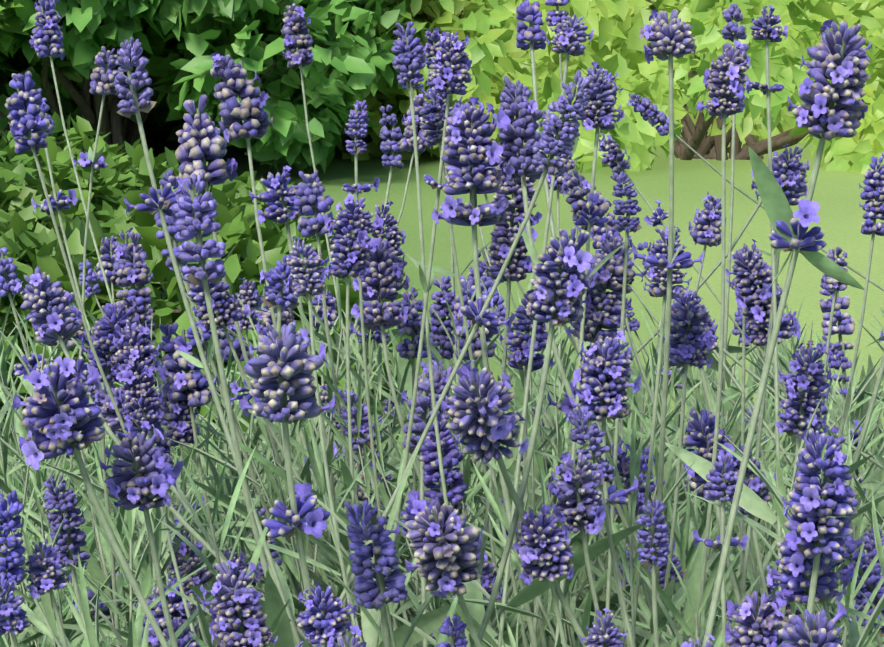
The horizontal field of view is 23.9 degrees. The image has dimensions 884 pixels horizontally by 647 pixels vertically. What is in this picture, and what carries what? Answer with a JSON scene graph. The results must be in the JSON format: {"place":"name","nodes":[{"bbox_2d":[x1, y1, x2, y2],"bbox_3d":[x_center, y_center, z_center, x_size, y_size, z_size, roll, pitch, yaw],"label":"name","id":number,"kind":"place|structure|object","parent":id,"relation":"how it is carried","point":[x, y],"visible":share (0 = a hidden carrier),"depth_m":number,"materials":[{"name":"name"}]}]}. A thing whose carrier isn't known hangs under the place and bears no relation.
{"place":"outdoors","nodes":[
{"label":"outdoors","id":0,"kind":"place"},
{"bbox_2d":[0,108,883,646],"bbox_3d":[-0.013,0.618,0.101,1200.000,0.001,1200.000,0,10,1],"label":"lawn ground","id":1,"kind":"structure","parent":0,"point":[838,200],"depth_m":4.84,"materials":[{"name":"green plant"}]},
{"bbox_2d":[0,46,32,96],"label":"border shrub","id":2,"kind":"object","parent":1,"relation":"on","point":[17,59],"visible":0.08,"depth_m":6.15,"materials":[{"name":"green plant"}]},
{"bbox_2d":[0,112,152,193],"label":"shrub","id":3,"kind":"object","parent":1,"relation":"on","point":[82,127],"visible":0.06,"depth_m":4.49,"materials":[{"name":"green plant"}]},
{"bbox_2d":[0,99,220,140],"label":"border shrub","id":4,"kind":"object","parent":1,"relation":"on","point":[172,128],"depth_m":7.28,"materials":[{"name":"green plant"}]},
{"bbox_2d":[0,135,358,291],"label":"shrub","id":5,"kind":"object","parent":1,"relation":"on","point":[21,187],"visible":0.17,"depth_m":3.64,"materials":[{"name":"green plant"}]},
{"bbox_2d":[0,0,431,173],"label":"border shrub","id":6,"kind":"object","parent":1,"relation":"on","point":[181,41],"visible":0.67,"depth_m":5.78,"materials":[{"name":"green plant"}]},
{"bbox_2d":[0,203,465,450],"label":"shrub","id":7,"kind":"object","parent":1,"relation":"on","point":[28,252],"visible":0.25,"depth_m":2.88,"materials":[{"name":"green plant"}]},
{"bbox_2d":[285,0,554,161],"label":"border shrub","id":8,"kind":"object","parent":1,"relation":"on","point":[493,51],"visible":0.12,"depth_m":6.25,"materials":[{"name":"green plant"}]},
{"bbox_2d":[502,0,883,173],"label":"border shrub","id":9,"kind":"object","parent":1,"relation":"on","point":[614,45],"visible":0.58,"depth_m":6.09,"materials":[{"name":"green plant"}]},
{"label":"bed soil","id":10,"kind":"structure","parent":0,"visible":0},
{"bbox_2d":[0,487,27,646],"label":"lavender stalk","id":11,"kind":"object","parent":10,"relation":"on","point":[12,560],"visible":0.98,"depth_m":0.55,"materials":[{"name":"purple plant"}]},
{"bbox_2d":[0,574,31,646],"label":"lavender stalk","id":12,"kind":"object","parent":10,"relation":"on","point":[13,612],"visible":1,"depth_m":0.53,"materials":[{"name":"purple plant"}]},
{"bbox_2d":[21,538,71,646],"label":"lavender stalk","id":13,"kind":"object","parent":10,"relation":"on","point":[44,562],"visible":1,"depth_m":0.56,"materials":[{"name":"purple plant"}]},
{"bbox_2d":[47,291,123,619],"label":"lavender stalk","id":14,"kind":"object","parent":10,"relation":"on","point":[94,570],"visible":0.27,"depth_m":0.88,"materials":[{"name":"purple plant"}]},
{"bbox_2d":[12,358,169,646],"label":"lavender stalk","id":15,"kind":"object","parent":10,"relation":"on","point":[60,414],"visible":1,"depth_m":0.53,"materials":[{"name":"purple plant"}]},
{"bbox_2d":[29,0,208,607],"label":"lavender stalk","id":16,"kind":"object","parent":10,"relation":"on","point":[42,45],"visible":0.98,"depth_m":1.19,"materials":[{"name":"green plant"}]},
{"bbox_2d":[100,421,183,646],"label":"lavender stalk","id":17,"kind":"object","parent":10,"relation":"on","point":[154,473],"visible":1,"depth_m":0.56,"materials":[{"name":"purple plant"}]},
{"bbox_2d":[115,228,207,644],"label":"lavender stalk","id":18,"kind":"object","parent":10,"relation":"on","point":[130,275],"visible":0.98,"depth_m":0.83,"materials":[{"name":"purple plant"}]},
{"bbox_2d":[113,37,309,646],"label":"lavender stalk","id":19,"kind":"object","parent":10,"relation":"on","point":[155,202],"visible":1,"depth_m":0.69,"materials":[{"name":"purple plant"}]},
{"bbox_2d":[198,559,277,646],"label":"lavender stalk","id":20,"kind":"object","parent":10,"relation":"on","point":[241,613],"visible":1,"depth_m":0.55,"materials":[{"name":"purple plant"}]},
{"bbox_2d":[175,94,348,644],"bbox_3d":[-0.009,0.180,0.882,0.195,0.551,0.092,0,10,1],"label":"lavender stalk","id":21,"kind":"object","parent":10,"relation":"on","point":[201,140],"visible":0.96,"depth_m":0.83,"materials":[{"name":"purple plant"}]},
{"bbox_2d":[239,321,334,646],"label":"lavender stalk","id":22,"kind":"object","parent":10,"relation":"on","point":[290,366],"visible":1,"depth_m":0.50,"materials":[{"name":"purple plant"}]},
{"bbox_2d":[284,236,358,635],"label":"lavender stalk","id":23,"kind":"object","parent":10,"relation":"on","point":[306,284],"visible":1,"depth_m":0.62,"materials":[{"name":"purple plant"}]},
{"bbox_2d":[295,583,356,646],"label":"lavender stalk","id":24,"kind":"object","parent":10,"relation":"on","point":[321,619],"visible":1,"depth_m":0.49,"materials":[{"name":"purple plant"}]},
{"bbox_2d":[316,625,365,646],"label":"lavender stalk","id":25,"kind":"object","parent":10,"relation":"on","point":[355,641],"visible":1,"depth_m":0.48,"materials":[{"name":"purple plant"}]},
{"bbox_2d":[281,2,429,626],"bbox_3d":[-0.024,0.110,1.203,0.110,0.577,0.328,-4,11,-19],"label":"lavender stalk","id":26,"kind":"object","parent":10,"relation":"on","point":[294,29],"visible":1,"depth_m":1.29,"materials":[{"name":"purple plant"}]},
{"bbox_2d":[344,499,407,646],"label":"lavender stalk","id":27,"kind":"object","parent":10,"relation":"on","point":[368,592],"visible":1,"depth_m":0.54,"materials":[{"name":"purple plant"}]},
{"bbox_2d":[361,28,472,646],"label":"lavender stalk","id":28,"kind":"object","parent":10,"relation":"on","point":[451,74],"visible":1,"depth_m":0.65,"materials":[{"name":"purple plant"}]},
{"bbox_2d":[390,21,484,646],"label":"lavender stalk","id":29,"kind":"object","parent":10,"relation":"on","point":[408,61],"visible":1,"depth_m":0.66,"materials":[{"name":"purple plant"}]},
{"bbox_2d":[0,396,883,646],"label":"lavender shoots","id":30,"kind":"object","parent":10,"relation":"on","point":[856,634],"visible":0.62,"depth_m":0.63,"materials":[{"name":"green plant"}]},
{"bbox_2d":[0,307,883,646],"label":"lavender mounds","id":31,"kind":"object","parent":10,"relation":"on","point":[730,391],"visible":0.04,"depth_m":1.22,"materials":[{"name":"green plant"}]},
{"bbox_2d":[5,71,214,620],"bbox_3d":[-0.049,0.188,0.802,0.251,0.562,0.078,4,11,19],"label":"lavender stalk","id":32,"kind":"object","parent":31,"relation":"on","point":[24,122],"visible":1,"depth_m":0.80,"materials":[{"name":"purple plant"}]},
{"bbox_2d":[154,322,235,629],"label":"lavender stalk","id":33,"kind":"object","parent":31,"relation":"on","point":[179,383],"visible":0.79,"depth_m":0.85,"materials":[{"name":"purple plant"}]},
{"bbox_2d":[171,173,270,578],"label":"lavender stalk","id":34,"kind":"object","parent":31,"relation":"on","point":[191,207],"visible":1,"depth_m":0.63,"materials":[{"name":"purple plant"}]},
{"bbox_2d":[210,53,363,641],"bbox_3d":[-0.035,0.176,0.870,0.100,0.563,0.282,-8,13,-39],"label":"lavender stalk","id":35,"kind":"object","parent":31,"relation":"on","point":[252,114],"visible":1,"depth_m":0.94,"materials":[{"name":"purple plant"}]},
{"bbox_2d":[288,169,412,633],"bbox_3d":[0.004,0.201,0.834,0.124,0.526,0.102,0,10,1],"label":"lavender stalk","id":36,"kind":"object","parent":31,"relation":"on","point":[310,194],"visible":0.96,"depth_m":0.79,"materials":[{"name":"purple plant"}]},
{"bbox_2d":[323,194,383,526],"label":"lavender stalk","id":37,"kind":"object","parent":31,"relation":"on","point":[343,240],"visible":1,"depth_m":0.69,"materials":[{"name":"purple plant"}]},
{"bbox_2d":[342,100,438,629],"bbox_3d":[0.006,0.193,0.793,0.088,0.555,0.090,-3,10,-17],"label":"lavender stalk","id":38,"kind":"object","parent":31,"relation":"on","point":[355,146],"visible":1,"depth_m":0.74,"materials":[{"name":"purple plant"}]},
{"bbox_2d":[0,272,883,646],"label":"lavender shoots","id":39,"kind":"object","parent":31,"relation":"on","point":[32,634],"visible":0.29,"depth_m":0.91,"materials":[{"name":"green plant"}]},
{"bbox_2d":[499,289,553,646],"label":"lavender stalk","id":40,"kind":"object","parent":31,"relation":"on","point":[519,343],"visible":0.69,"depth_m":0.73,"materials":[{"name":"purple plant"}]},
{"bbox_2d":[631,9,719,646],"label":"lavender stalk","id":41,"kind":"object","parent":31,"relation":"on","point":[661,32],"visible":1,"depth_m":0.63,"materials":[{"name":"purple plant"}]},
{"bbox_2d":[659,289,717,645],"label":"lavender stalk","id":42,"kind":"object","parent":31,"relation":"on","point":[692,338],"visible":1,"depth_m":0.69,"materials":[{"name":"purple plant"}]},
{"bbox_2d":[694,41,750,646],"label":"lavender stalk","id":43,"kind":"object","parent":31,"relation":"on","point":[720,81],"visible":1,"depth_m":0.63,"materials":[{"name":"purple plant"}]},
{"bbox_2d":[782,428,858,629],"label":"lavender stalk","id":44,"kind":"object","parent":31,"relation":"on","point":[809,526],"visible":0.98,"depth_m":0.53,"materials":[{"name":"purple plant"}]},
{"bbox_2d":[0,0,883,646],"bbox_3d":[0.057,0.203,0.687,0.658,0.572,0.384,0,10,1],"label":"lavender bed","id":45,"kind":"object","parent":10,"relation":"on","point":[124,348],"visible":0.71,"depth_m":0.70,"materials":[{"name":"purple plant"}]},
{"bbox_2d":[395,285,429,643],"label":"lavender stalk","id":46,"kind":"object","parent":45,"relation":"on","point":[404,348],"visible":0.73,"depth_m":0.81,"materials":[{"name":"purple plant"}]},
{"bbox_2d":[650,144,809,640],"bbox_3d":[0.079,0.218,0.682,0.084,0.544,0.127,0,10,1],"label":"lavender stalk","id":47,"kind":"object","parent":45,"relation":"on","point":[789,176],"visible":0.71,"depth_m":0.69,"materials":[{"name":"purple plant"}]},
{"bbox_2d":[405,501,482,646],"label":"lavender stalk","id":48,"kind":"object","parent":10,"relation":"on","point":[447,554],"visible":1,"depth_m":0.52,"materials":[{"name":"purple plant"}]},
{"bbox_2d":[436,614,467,646],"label":"lavender stalk","id":49,"kind":"object","parent":10,"relation":"on","point":[447,629],"visible":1,"depth_m":0.55,"materials":[{"name":"purple plant"}]},
{"bbox_2d":[391,153,542,645],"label":"lavender stalk","id":50,"kind":"object","parent":10,"relation":"on","point":[519,267],"visible":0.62,"depth_m":0.73,"materials":[{"name":"purple plant"}]},
{"bbox_2d":[418,87,527,646],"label":"lavender stalk","id":51,"kind":"object","parent":10,"relation":"on","point":[431,120],"visible":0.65,"depth_m":0.69,"materials":[{"name":"purple plant"}]},
{"bbox_2d":[450,275,503,631],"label":"lavender stalk","id":52,"kind":"object","parent":10,"relation":"on","point":[458,321],"visible":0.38,"depth_m":0.85,"materials":[{"name":"purple plant"}]},
{"bbox_2d":[371,14,642,646],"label":"lavender stalk","id":53,"kind":"object","parent":10,"relation":"on","point":[566,35],"visible":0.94,"depth_m":0.64,"materials":[{"name":"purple plant"}]},
{"bbox_2d":[441,360,586,646],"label":"lavender stalk","id":54,"kind":"object","parent":10,"relation":"on","point":[478,408],"visible":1,"depth_m":0.52,"materials":[{"name":"purple plant"}]},
{"bbox_2d":[474,227,593,646],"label":"lavender stalk","id":55,"kind":"object","parent":10,"relation":"on","point":[558,305],"visible":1,"depth_m":0.54,"materials":[{"name":"purple plant"}]},
{"bbox_2d":[446,61,625,646],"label":"lavender stalk","id":56,"kind":"object","parent":10,"relation":"on","point":[600,115],"visible":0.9,"depth_m":0.65,"materials":[{"name":"purple plant"}]},
{"bbox_2d":[513,504,573,646],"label":"lavender stalk","id":57,"kind":"object","parent":10,"relation":"on","point":[546,533],"visible":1,"depth_m":0.54,"materials":[{"name":"purple plant"}]},
{"bbox_2d":[490,116,635,645],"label":"lavender stalk","id":58,"kind":"object","parent":10,"relation":"on","point":[559,179],"visible":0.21,"depth_m":0.98,"materials":[{"name":"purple plant"}]},
{"bbox_2d":[547,452,605,616],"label":"lavender stalk","id":59,"kind":"object","parent":10,"relation":"on","point":[576,515],"visible":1,"depth_m":0.55,"materials":[{"name":"purple plant"}]},
{"bbox_2d":[566,408,634,646],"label":"lavender stalk","id":60,"kind":"object","parent":10,"relation":"on","point":[593,431],"visible":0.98,"depth_m":0.57,"materials":[{"name":"purple plant"}]},
{"bbox_2d":[579,608,627,646],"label":"lavender stalk","id":61,"kind":"object","parent":10,"relation":"on","point":[610,636],"visible":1,"depth_m":0.49,"materials":[{"name":"purple plant"}]},
{"bbox_2d":[605,171,641,629],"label":"lavender stalk","id":62,"kind":"object","parent":10,"relation":"on","point":[631,208],"visible":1,"depth_m":0.66,"materials":[{"name":"purple plant"}]},
{"bbox_2d":[619,341,632,646],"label":"lavender stalk","id":63,"kind":"object","parent":10,"relation":"on","point":[628,353],"visible":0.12,"depth_m":0.89,"materials":[{"name":"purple plant"}]},
{"bbox_2d":[636,499,669,646],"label":"lavender stalk","id":64,"kind":"object","parent":10,"relation":"on","point":[652,539],"visible":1,"depth_m":0.56,"materials":[{"name":"purple plant"}]},
{"bbox_2d":[631,225,691,631],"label":"lavender stalk","id":65,"kind":"object","parent":10,"relation":"on","point":[656,273],"visible":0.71,"depth_m":0.66,"materials":[{"name":"purple plant"}]},
{"bbox_2d":[681,633,714,646],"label":"lavender stalk","id":66,"kind":"object","parent":10,"relation":"on","point":[709,643],"visible":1,"depth_m":0.49,"materials":[{"name":"purple plant"}]},
{"bbox_2d":[693,455,747,646],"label":"lavender stalk","id":67,"kind":"object","parent":10,"relation":"on","point":[718,477],"visible":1,"depth_m":0.56,"materials":[{"name":"purple plant"}]},
{"bbox_2d":[731,239,758,587],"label":"lavender stalk","id":68,"kind":"object","parent":10,"relation":"on","point":[753,247],"visible":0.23,"depth_m":0.79,"materials":[{"name":"green plant"}]},
{"bbox_2d":[725,590,784,646],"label":"lavender stalk","id":69,"kind":"object","parent":10,"relation":"on","point":[764,620],"visible":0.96,"depth_m":0.55,"materials":[{"name":"purple plant"}]},
{"bbox_2d":[665,5,874,610],"bbox_3d":[0.105,0.213,0.582,0.088,0.590,0.294,0,10,1],"label":"lavender stalk","id":70,"kind":"object","parent":10,"relation":"on","point":[751,501],"visible":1,"depth_m":0.66,"materials":[{"name":"green plant"}]},
{"bbox_2d":[702,20,871,646],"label":"lavender stalk","id":71,"kind":"object","parent":10,"relation":"on","point":[842,59],"visible":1,"depth_m":0.54,"materials":[{"name":"purple plant"}]},
{"bbox_2d":[776,340,831,628],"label":"lavender stalk","id":72,"kind":"object","parent":10,"relation":"on","point":[796,405],"visible":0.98,"depth_m":0.59,"materials":[{"name":"purple plant"}]},
{"bbox_2d":[766,507,853,613],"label":"lavender stalk","id":73,"kind":"object","parent":10,"relation":"on","point":[796,566],"visible":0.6,"depth_m":0.55,"materials":[{"name":"purple plant"}]},
{"bbox_2d":[778,598,851,646],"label":"lavender stalk","id":74,"kind":"object","parent":10,"relation":"on","point":[799,634],"visible":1,"depth_m":0.42,"materials":[{"name":"purple plant"}]},
{"bbox_2d":[803,246,847,628],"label":"lavender stalk","id":75,"kind":"object","parent":10,"relation":"on","point":[833,284],"visible":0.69,"depth_m":0.84,"materials":[{"name":"purple plant"}]},
{"bbox_2d":[804,152,883,624],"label":"lavender stalk","id":76,"kind":"object","parent":10,"relation":"on","point":[873,181],"visible":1,"depth_m":0.79,"materials":[{"name":"purple plant"}]}
]}

